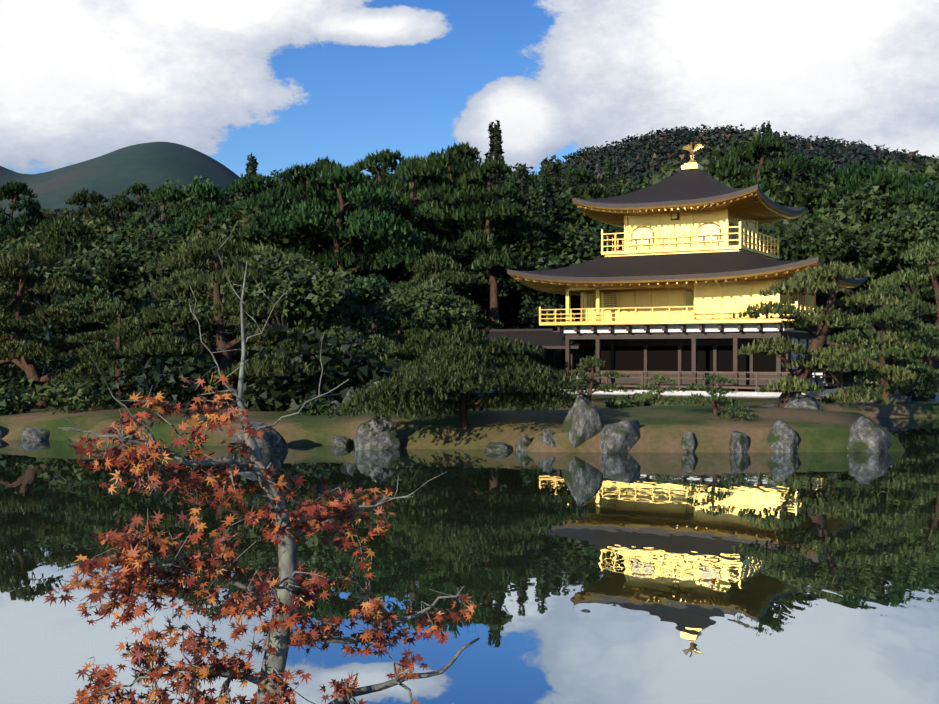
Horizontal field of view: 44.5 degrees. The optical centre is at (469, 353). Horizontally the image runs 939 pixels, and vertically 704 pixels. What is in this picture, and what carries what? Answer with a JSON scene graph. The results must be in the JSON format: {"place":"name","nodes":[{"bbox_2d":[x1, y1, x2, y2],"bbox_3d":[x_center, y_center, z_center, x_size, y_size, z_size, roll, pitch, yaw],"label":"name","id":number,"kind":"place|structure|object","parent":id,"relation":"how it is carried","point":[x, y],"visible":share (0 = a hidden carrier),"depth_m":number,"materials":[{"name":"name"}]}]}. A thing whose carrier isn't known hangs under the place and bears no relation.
{"place":"outdoors","nodes":[
{"label":"outdoors","id":0,"kind":"place"},
{"bbox_2d":[0,417,938,703],"bbox_3d":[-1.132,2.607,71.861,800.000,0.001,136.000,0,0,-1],"label":"pond water","id":1,"kind":"structure","parent":0,"point":[696,577],"depth_m":13.79,"materials":[{"name":"liquid"}]},
{"bbox_2d":[228,420,287,451],"bbox_3d":[-5.614,2.262,30.950,1.247,0.948,1.715,0,0,32],"label":"shore rock","id":2,"kind":"object","parent":1,"relation":"in","point":[272,440],"visible":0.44,"depth_m":30.47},
{"bbox_2d":[0,142,938,452],"bbox_3d":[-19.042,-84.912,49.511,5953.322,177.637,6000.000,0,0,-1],"label":"ground","id":3,"kind":"structure","parent":0,"point":[158,164],"depth_m":34.22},
{"bbox_2d":[0,389,35,414],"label":"clipped bush leaves","id":4,"kind":"object","parent":3,"relation":"on","point":[10,405],"visible":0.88,"depth_m":38.30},
{"bbox_2d":[0,180,46,241],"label":"forest tree","id":5,"kind":"object","parent":3,"relation":"on","point":[13,226],"depth_m":107.63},
{"bbox_2d":[20,427,49,440],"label":"shore rock","id":6,"kind":"object","parent":3,"relation":"on","point":[34,433],"visible":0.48,"depth_m":34.66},
{"bbox_2d":[0,374,71,408],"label":"shrub leaves","id":7,"kind":"object","parent":3,"relation":"on","point":[23,385],"visible":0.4,"depth_m":43.10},
{"bbox_2d":[17,216,81,259],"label":"forest tree","id":8,"kind":"object","parent":3,"relation":"on","point":[43,226],"depth_m":90.23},
{"bbox_2d":[0,242,119,362],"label":"garden tree","id":9,"kind":"object","parent":3,"relation":"on","point":[77,271],"depth_m":59.57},
{"bbox_2d":[22,295,103,343],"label":"garden tree","id":10,"kind":"object","parent":3,"relation":"on","point":[54,329],"depth_m":52.90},
{"bbox_2d":[36,375,112,413],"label":"clipped bush leaves","id":11,"kind":"object","parent":3,"relation":"on","point":[78,403],"visible":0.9,"depth_m":37.31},
{"bbox_2d":[8,330,141,404],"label":"shrub leaves","id":12,"kind":"object","parent":3,"relation":"on","point":[54,362],"visible":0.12,"depth_m":47.39,"materials":[{"name":"green plant"}]},
{"bbox_2d":[0,242,150,408],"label":"pine tree","id":13,"kind":"object","parent":3,"relation":"on","point":[9,349],"depth_m":43.11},
{"bbox_2d":[36,216,115,301],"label":"forest tree","id":14,"kind":"object","parent":3,"relation":"on","point":[70,226],"depth_m":79.53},
{"bbox_2d":[9,210,144,250],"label":"forest tree","id":15,"kind":"object","parent":3,"relation":"on","point":[98,226],"visible":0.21,"depth_m":101.23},
{"bbox_2d":[35,189,120,235],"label":"forest tree","id":16,"kind":"object","parent":3,"relation":"on","point":[81,197],"depth_m":115.43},
{"bbox_2d":[21,286,148,376],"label":"garden tree","id":17,"kind":"object","parent":3,"relation":"on","point":[105,300],"depth_m":54.38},
{"bbox_2d":[65,382,115,407],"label":"shrub leaves","id":18,"kind":"object","parent":3,"relation":"on","point":[98,402],"visible":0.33,"depth_m":43.92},
{"bbox_2d":[37,238,176,330],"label":"garden tree","id":19,"kind":"object","parent":3,"relation":"on","point":[124,284],"depth_m":71.25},
{"bbox_2d":[59,223,178,314],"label":"forest tree","id":20,"kind":"object","parent":3,"relation":"on","point":[116,241],"depth_m":81.17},
{"bbox_2d":[48,299,190,406],"bbox_3d":[-12.136,0.099,40.030,4.873,3.969,5.328,0,0,-12],"label":"pine","id":21,"kind":"object","parent":3,"relation":"on","point":[129,329],"depth_m":39.15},
{"bbox_2d":[93,182,153,220],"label":"forest tree","id":22,"kind":"object","parent":3,"relation":"on","point":[135,187],"depth_m":181.77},
{"bbox_2d":[107,196,140,227],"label":"forest tree","id":23,"kind":"object","parent":3,"relation":"on","point":[119,204],"depth_m":128.28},
{"bbox_2d":[144,202,163,238],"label":"forest tree","id":24,"kind":"object","parent":3,"relation":"on","point":[156,219],"depth_m":98.60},
{"bbox_2d":[127,225,180,255],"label":"forest tree","id":25,"kind":"object","parent":3,"relation":"on","point":[157,246],"visible":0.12,"depth_m":80.67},
{"bbox_2d":[95,343,218,408],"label":"shrub leaves","id":26,"kind":"object","parent":3,"relation":"on","point":[157,373],"visible":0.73,"depth_m":37.99,"materials":[{"name":"green plant"}]},
{"bbox_2d":[113,303,201,379],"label":"garden tree","id":27,"kind":"object","parent":3,"relation":"on","point":[168,327],"depth_m":52.19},
{"bbox_2d":[115,183,201,241],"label":"forest tree","id":28,"kind":"object","parent":3,"relation":"on","point":[164,192],"depth_m":101.27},
{"bbox_2d":[103,200,230,242],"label":"forest tree","id":29,"kind":"object","parent":3,"relation":"on","point":[119,222],"depth_m":119.71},
{"bbox_2d":[111,236,236,340],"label":"garden tree","id":30,"kind":"object","parent":3,"relation":"on","point":[176,278],"depth_m":66.20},
{"bbox_2d":[146,175,213,205],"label":"forest tree","id":31,"kind":"object","parent":3,"relation":"on","point":[180,186],"depth_m":193.24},
{"bbox_2d":[162,182,244,235],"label":"tree","id":32,"kind":"object","parent":3,"relation":"on","point":[204,191],"depth_m":88.95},
{"bbox_2d":[126,200,285,402],"bbox_3d":[-9.745,-1.422,39.051,4.757,7.192,5.287,0,0,44],"label":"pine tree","id":33,"kind":"object","parent":3,"relation":"on","point":[181,306],"visible":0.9,"depth_m":39.43,"materials":[{"name":"plant"}]},
{"bbox_2d":[157,291,260,348],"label":"garden tree","id":34,"kind":"object","parent":3,"relation":"on","point":[201,306],"depth_m":55.48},
{"bbox_2d":[155,331,277,402],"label":"shrub leaves","id":35,"kind":"object","parent":3,"relation":"on","point":[192,358],"visible":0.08,"depth_m":50.07,"materials":[{"name":"green plant"}]},
{"bbox_2d":[109,231,327,406],"bbox_3d":[-8.857,-1.053,40.105,7.800,6.591,9.230,0,0,-37],"label":"tall pine","id":36,"kind":"object","parent":3,"relation":"on","point":[234,270],"depth_m":39.85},
{"bbox_2d":[166,240,310,365],"bbox_3d":[-11.839,-1.636,58.467,11.721,8.370,9.906,0,0,-29],"label":"garden tree","id":37,"kind":"object","parent":3,"relation":"on","point":[230,257],"depth_m":57.20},
{"bbox_2d":[159,204,326,268],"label":"forest tree","id":38,"kind":"object","parent":3,"relation":"on","point":[191,233],"depth_m":77.31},
{"bbox_2d":[203,173,291,249],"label":"tree","id":39,"kind":"object","parent":3,"relation":"on","point":[245,182],"depth_m":80.61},
{"bbox_2d":[242,153,262,217],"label":"forest tree","id":40,"kind":"object","parent":3,"relation":"on","point":[252,164],"depth_m":92.09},
{"bbox_2d":[194,241,317,384],"bbox_3d":[-9.438,-1.502,56.810,10.959,8.164,10.025,0,0,-32],"label":"garden tree","id":41,"kind":"object","parent":3,"relation":"on","point":[258,249],"depth_m":55.69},
{"bbox_2d":[43,221,479,703],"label":"maple tree","id":42,"kind":"object","parent":3,"relation":"on","point":[156,588],"depth_m":3.79,"materials":[{"name":"plant"}]},
{"bbox_2d":[243,386,296,411],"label":"shrub leaves","id":43,"kind":"object","parent":3,"relation":"on","point":[255,400],"visible":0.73,"depth_m":38.13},
{"bbox_2d":[232,373,308,410],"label":"clipped bush leaves","id":44,"kind":"object","parent":3,"relation":"on","point":[269,382],"visible":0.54,"depth_m":38.55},
{"bbox_2d":[212,250,358,350],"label":"garden tree","id":45,"kind":"object","parent":3,"relation":"on","point":[311,291],"depth_m":47.38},
{"bbox_2d":[213,259,368,385],"bbox_3d":[-7.832,-0.959,51.062,8.574,6.983,9.373,0,0,6],"label":"pine","id":46,"kind":"object","parent":3,"relation":"on","point":[304,327],"depth_m":51.41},
{"bbox_2d":[209,162,376,271],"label":"tall conifer","id":47,"kind":"object","parent":3,"relation":"on","point":[299,173],"depth_m":76.01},
{"bbox_2d":[238,322,370,403],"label":"shrub leaves","id":48,"kind":"object","parent":3,"relation":"on","point":[311,332],"depth_m":47.34,"materials":[{"name":"green plant"}]},
{"bbox_2d":[296,396,337,415],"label":"clipped bush leaves","id":49,"kind":"object","parent":3,"relation":"on","point":[322,403],"visible":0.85,"depth_m":35.75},
{"bbox_2d":[235,322,400,410],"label":"shrub leaves","id":50,"kind":"object","parent":3,"relation":"on","point":[330,375],"visible":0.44,"depth_m":39.16,"materials":[{"name":"green plant"}]},
{"bbox_2d":[288,155,369,244],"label":"tree","id":51,"kind":"object","parent":3,"relation":"on","point":[322,161],"depth_m":83.07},
{"bbox_2d":[278,324,408,400],"bbox_3d":[-4.600,0.605,42.770,5.544,3.512,7.308,0,0,6],"label":"bush","id":52,"kind":"object","parent":3,"relation":"on","point":[379,357],"depth_m":42.29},
{"bbox_2d":[266,162,460,342],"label":"tall conifer","id":53,"kind":"object","parent":3,"relation":"on","point":[308,211],"depth_m":74.48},
{"bbox_2d":[336,268,407,343],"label":"garden tree","id":54,"kind":"object","parent":3,"relation":"on","point":[367,289],"depth_m":63.28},
{"bbox_2d":[310,215,435,349],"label":"forest tree","id":55,"kind":"object","parent":3,"relation":"on","point":[366,244],"depth_m":78.07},
{"bbox_2d":[353,416,400,449],"bbox_3d":[-2.545,2.233,31.479,1.253,1.052,0.998,0,0,-28],"label":"shore rock","id":56,"kind":"object","parent":3,"relation":"on","point":[376,434],"visible":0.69,"depth_m":31.22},
{"bbox_2d":[342,148,428,351],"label":"tall conifer","id":57,"kind":"object","parent":3,"relation":"on","point":[369,162],"depth_m":86.88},
{"bbox_2d":[355,314,430,376],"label":"garden tree","id":58,"kind":"object","parent":3,"relation":"on","point":[396,338],"depth_m":50.00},
{"bbox_2d":[341,154,462,297],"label":"tall conifer","id":59,"kind":"object","parent":3,"relation":"on","point":[412,166],"depth_m":78.62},
{"bbox_2d":[389,195,419,300],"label":"forest tree","id":60,"kind":"object","parent":3,"relation":"on","point":[402,278],"depth_m":80.50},
{"bbox_2d":[364,284,476,337],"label":"garden tree","id":61,"kind":"object","parent":3,"relation":"on","point":[434,310],"depth_m":53.22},
{"bbox_2d":[355,277,501,369],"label":"garden tree","id":62,"kind":"object","parent":3,"relation":"on","point":[441,286],"depth_m":55.48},
{"bbox_2d":[370,151,510,248],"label":"tree","id":63,"kind":"object","parent":3,"relation":"on","point":[458,183],"depth_m":91.24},
{"bbox_2d":[357,249,543,360],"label":"garden tree","id":64,"kind":"object","parent":3,"relation":"on","point":[435,260],"depth_m":69.06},
{"bbox_2d":[323,323,587,427],"bbox_3d":[-0.598,0.806,32.517,7.795,3.148,8.426,0,0,-22],"label":"island pine","id":65,"kind":"object","parent":3,"relation":"on","point":[431,375],"depth_m":30.74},
{"bbox_2d":[444,141,481,333],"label":"forest tree","id":66,"kind":"object","parent":3,"relation":"on","point":[464,149],"depth_m":103.53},
{"bbox_2d":[398,148,544,296],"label":"tall conifer","id":67,"kind":"object","parent":3,"relation":"on","point":[453,161],"depth_m":79.49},
{"bbox_2d":[435,232,511,336],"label":"forest tree","id":68,"kind":"object","parent":3,"relation":"on","point":[464,255],"depth_m":79.89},
{"bbox_2d":[434,158,540,328],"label":"tall conifer","id":69,"kind":"object","parent":3,"relation":"on","point":[499,255],"depth_m":77.11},
{"bbox_2d":[476,120,507,328],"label":"forest tree","id":70,"kind":"object","parent":3,"relation":"on","point":[495,145],"depth_m":102.47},
{"bbox_2d":[485,442,512,450],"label":"shore rock","id":71,"kind":"object","parent":3,"relation":"on","point":[497,446],"visible":0.75,"depth_m":30.66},
{"bbox_2d":[499,163,539,366],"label":"tall conifer","id":72,"kind":"object","parent":3,"relation":"on","point":[511,318],"depth_m":85.60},
{"bbox_2d":[517,172,565,365],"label":"tall conifer","id":73,"kind":"object","parent":3,"relation":"on","point":[543,224],"depth_m":79.66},
{"bbox_2d":[505,154,578,188],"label":"forest tree","id":74,"kind":"object","parent":3,"relation":"on","point":[512,174],"depth_m":145.50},
{"bbox_2d":[502,218,604,369],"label":"forest tree","id":75,"kind":"object","parent":3,"relation":"on","point":[579,247],"depth_m":79.62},
{"bbox_2d":[545,160,567,295],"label":"forest tree","id":76,"kind":"object","parent":3,"relation":"on","point":[552,178],"depth_m":127.35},
{"bbox_2d":[500,220,623,360],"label":"forest tree","id":77,"kind":"object","parent":3,"relation":"on","point":[594,229],"depth_m":83.31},
{"bbox_2d":[557,174,580,352],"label":"forest tree","id":78,"kind":"object","parent":3,"relation":"on","point":[572,180],"depth_m":116.42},
{"bbox_2d":[530,184,611,374],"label":"forest tree","id":79,"kind":"object","parent":3,"relation":"on","point":[567,211],"depth_m":90.28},
{"bbox_2d":[562,396,602,448],"bbox_3d":[3.057,1.917,30.836,1.002,1.554,0.965,0,0,-26],"label":"shore rock","id":80,"kind":"object","parent":3,"relation":"on","point":[583,422],"visible":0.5,"depth_m":30.48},
{"bbox_2d":[558,182,609,230],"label":"tree","id":81,"kind":"object","parent":3,"relation":"on","point":[596,191],"depth_m":91.25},
{"bbox_2d":[561,166,606,197],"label":"forest tree","id":82,"kind":"object","parent":3,"relation":"on","point":[583,172],"depth_m":134.99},
{"bbox_2d":[556,355,633,402],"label":"small pine tree","id":83,"kind":"object","parent":3,"relation":"on","point":[606,385],"depth_m":49.73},
{"bbox_2d":[601,156,615,194],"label":"forest tree","id":84,"kind":"object","parent":3,"relation":"on","point":[608,169],"depth_m":175.19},
{"bbox_2d":[605,397,631,407],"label":"clipped bush leaves","id":85,"kind":"object","parent":3,"relation":"on","point":[616,402],"visible":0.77,"depth_m":35.98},
{"bbox_2d":[600,420,640,452],"bbox_3d":[4.061,2.232,30.684,1.490,0.954,0.927,0,0,-43],"label":"shore rock","id":86,"kind":"object","parent":3,"relation":"on","point":[621,437],"visible":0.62,"depth_m":30.23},
{"bbox_2d":[631,373,690,405],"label":"small pine tree","id":87,"kind":"object","parent":3,"relation":"on","point":[649,393],"depth_m":39.96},
{"bbox_2d":[481,184,868,391],"bbox_3d":[10.801,-2.881,64.778,20.300,11.125,12.800,0,0,29],"label":"framing","id":88,"kind":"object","parent":3,"relation":"on","point":[612,339],"depth_m":60.53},
{"bbox_2d":[483,329,585,345],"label":"roof","id":89,"kind":"structure","parent":88,"relation":"attached to","point":[543,337],"depth_m":66.38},
{"bbox_2d":[584,345,785,371],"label":"interior wall","id":90,"kind":"structure","parent":88,"relation":"attached to","point":[660,358],"depth_m":62.27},
{"bbox_2d":[513,168,865,279],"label":"pavilion roofs","id":91,"kind":"structure","parent":88,"relation":"attached to","point":[689,184],"depth_m":60.63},
{"bbox_2d":[632,224,753,246],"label":"windows","id":92,"kind":"structure","parent":88,"relation":"attached to","point":[732,236],"depth_m":61.24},
{"bbox_2d":[586,224,804,306],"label":"pavilion lattice bars","id":93,"kind":"object","parent":88,"relation":"on","point":[613,294],"visible":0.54,"depth_m":61.94,"materials":[{"name":"gold metal"}]},
{"bbox_2d":[554,369,842,388],"bbox_3d":[10.670,1.286,64.851,18.200,0.920,10.400,0,0,29],"label":"veranda","id":94,"kind":"object","parent":88,"relation":"attached to","point":[679,385],"visible":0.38,"depth_m":59.57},
{"bbox_2d":[527,387,847,396],"bbox_3d":[12.414,2.296,63.871,15.000,0.820,11.200,0,0,29],"label":"stone foundation","id":95,"kind":"object","parent":3,"relation":"on","point":[750,392],"visible":0.07,"depth_m":58.46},
{"bbox_2d":[681,431,694,452],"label":"shore rock","id":96,"kind":"object","parent":3,"relation":"on","point":[687,443],"visible":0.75,"depth_m":30.29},
{"bbox_2d":[644,156,785,187],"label":"forest tree","id":97,"kind":"object","parent":3,"relation":"on","point":[668,172],"visible":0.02,"depth_m":106.07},
{"bbox_2d":[676,373,757,420],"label":"small pine tree","id":98,"kind":"object","parent":3,"relation":"on","point":[730,403],"depth_m":32.84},
{"bbox_2d":[729,430,748,452],"bbox_3d":[7.141,2.346,30.392,0.607,0.640,0.448,0,0,-43],"label":"shore rock","id":99,"kind":"object","parent":3,"relation":"on","point":[739,442],"visible":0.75,"depth_m":30.18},
{"bbox_2d":[556,123,938,187],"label":"hill forest","id":100,"kind":"object","parent":3,"relation":"on","point":[626,151],"visible":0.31,"depth_m":432.78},
{"bbox_2d":[703,129,799,168],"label":"forest tree","id":101,"kind":"object","parent":3,"relation":"on","point":[726,148],"depth_m":135.63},
{"bbox_2d":[569,129,936,186],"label":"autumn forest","id":102,"kind":"object","parent":3,"relation":"on","point":[702,151],"visible":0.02,"depth_m":431.72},
{"bbox_2d":[723,171,793,206],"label":"forest tree","id":103,"kind":"object","parent":3,"relation":"on","point":[766,193],"depth_m":94.04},
{"bbox_2d":[703,133,834,210],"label":"tree","id":104,"kind":"object","parent":3,"relation":"on","point":[757,146],"depth_m":95.33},
{"bbox_2d":[730,152,811,184],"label":"forest tree","id":105,"kind":"object","parent":3,"relation":"on","point":[786,175],"visible":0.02,"depth_m":107.10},
{"bbox_2d":[703,162,845,224],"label":"forest tree","id":106,"kind":"object","parent":3,"relation":"on","point":[736,179],"visible":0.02,"depth_m":94.52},
{"bbox_2d":[767,420,798,452],"bbox_3d":[8.374,2.226,30.678,0.906,0.896,0.903,0,0,30],"label":"shore rock","id":107,"kind":"object","parent":3,"relation":"on","point":[782,437],"visible":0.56,"depth_m":30.36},
{"bbox_2d":[784,393,822,409],"bbox_3d":[11.099,1.736,38.114,1.336,0.868,1.286,0,0,37],"label":"shore rock","id":108,"kind":"object","parent":3,"relation":"on","point":[799,401],"visible":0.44,"depth_m":37.64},
{"bbox_2d":[775,153,839,197],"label":"forest tree","id":109,"kind":"object","parent":3,"relation":"on","point":[806,165],"depth_m":105.02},
{"bbox_2d":[808,155,836,181],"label":"forest tree","id":110,"kind":"object","parent":3,"relation":"on","point":[823,162],"depth_m":167.58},
{"bbox_2d":[758,208,892,277],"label":"forest tree","id":111,"kind":"object","parent":3,"relation":"on","point":[791,244],"visible":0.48,"depth_m":77.89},
{"bbox_2d":[732,260,922,407],"bbox_3d":[12.393,-0.478,39.096,7.398,5.593,4.114,0,0,-40],"label":"leaning pine","id":112,"kind":"object","parent":3,"relation":"on","point":[809,279],"depth_m":38.89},
{"bbox_2d":[762,204,915,381],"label":"forest tree","id":113,"kind":"object","parent":3,"relation":"on","point":[852,222],"depth_m":81.55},
{"bbox_2d":[809,161,882,375],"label":"tall conifer","id":114,"kind":"object","parent":3,"relation":"on","point":[848,175],"depth_m":92.36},
{"bbox_2d":[846,416,893,452],"bbox_3d":[10.755,2.226,30.782,1.028,1.112,1.617,0,0,39],"label":"shore rock","id":115,"kind":"object","parent":3,"relation":"on","point":[865,435],"visible":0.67,"depth_m":30.19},
{"bbox_2d":[806,185,936,324],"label":"forest tree","id":116,"kind":"object","parent":3,"relation":"on","point":[812,205],"depth_m":91.31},
{"bbox_2d":[825,182,922,379],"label":"forest tree","id":117,"kind":"object","parent":3,"relation":"on","point":[876,204],"depth_m":85.70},
{"bbox_2d":[820,239,938,386],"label":"pine","id":118,"kind":"object","parent":3,"relation":"on","point":[901,277],"depth_m":60.39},
{"bbox_2d":[827,168,938,378],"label":"tall conifer","id":119,"kind":"object","parent":3,"relation":"on","point":[881,178],"depth_m":87.48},
{"bbox_2d":[829,155,938,185],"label":"forest tree","id":120,"kind":"object","parent":3,"relation":"on","point":[931,170],"depth_m":127.85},
{"bbox_2d":[864,196,938,361],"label":"forest tree","id":121,"kind":"object","parent":3,"relation":"on","point":[902,225],"depth_m":79.86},
{"bbox_2d":[904,386,935,401],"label":"clipped bush leaves","id":122,"kind":"object","parent":3,"relation":"on","point":[921,397],"visible":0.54,"depth_m":50.30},
{"bbox_2d":[0,0,938,179],"label":"sky","id":123,"kind":"structure","parent":0,"point":[284,83],"materials":[{"name":"white"}]},
{"bbox_2d":[509,142,861,325],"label":"golden pavilion","id":124,"kind":"structure","parent":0,"point":[719,300],"depth_m":60.95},
{"bbox_2d":[478,387,938,401],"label":"gravel ground","id":125,"kind":"structure","parent":0,"point":[937,398],"depth_m":57.62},
{"bbox_2d":[814,280,938,397],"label":"pine","id":126,"kind":"object","parent":125,"relation":"on","point":[927,374],"depth_m":51.26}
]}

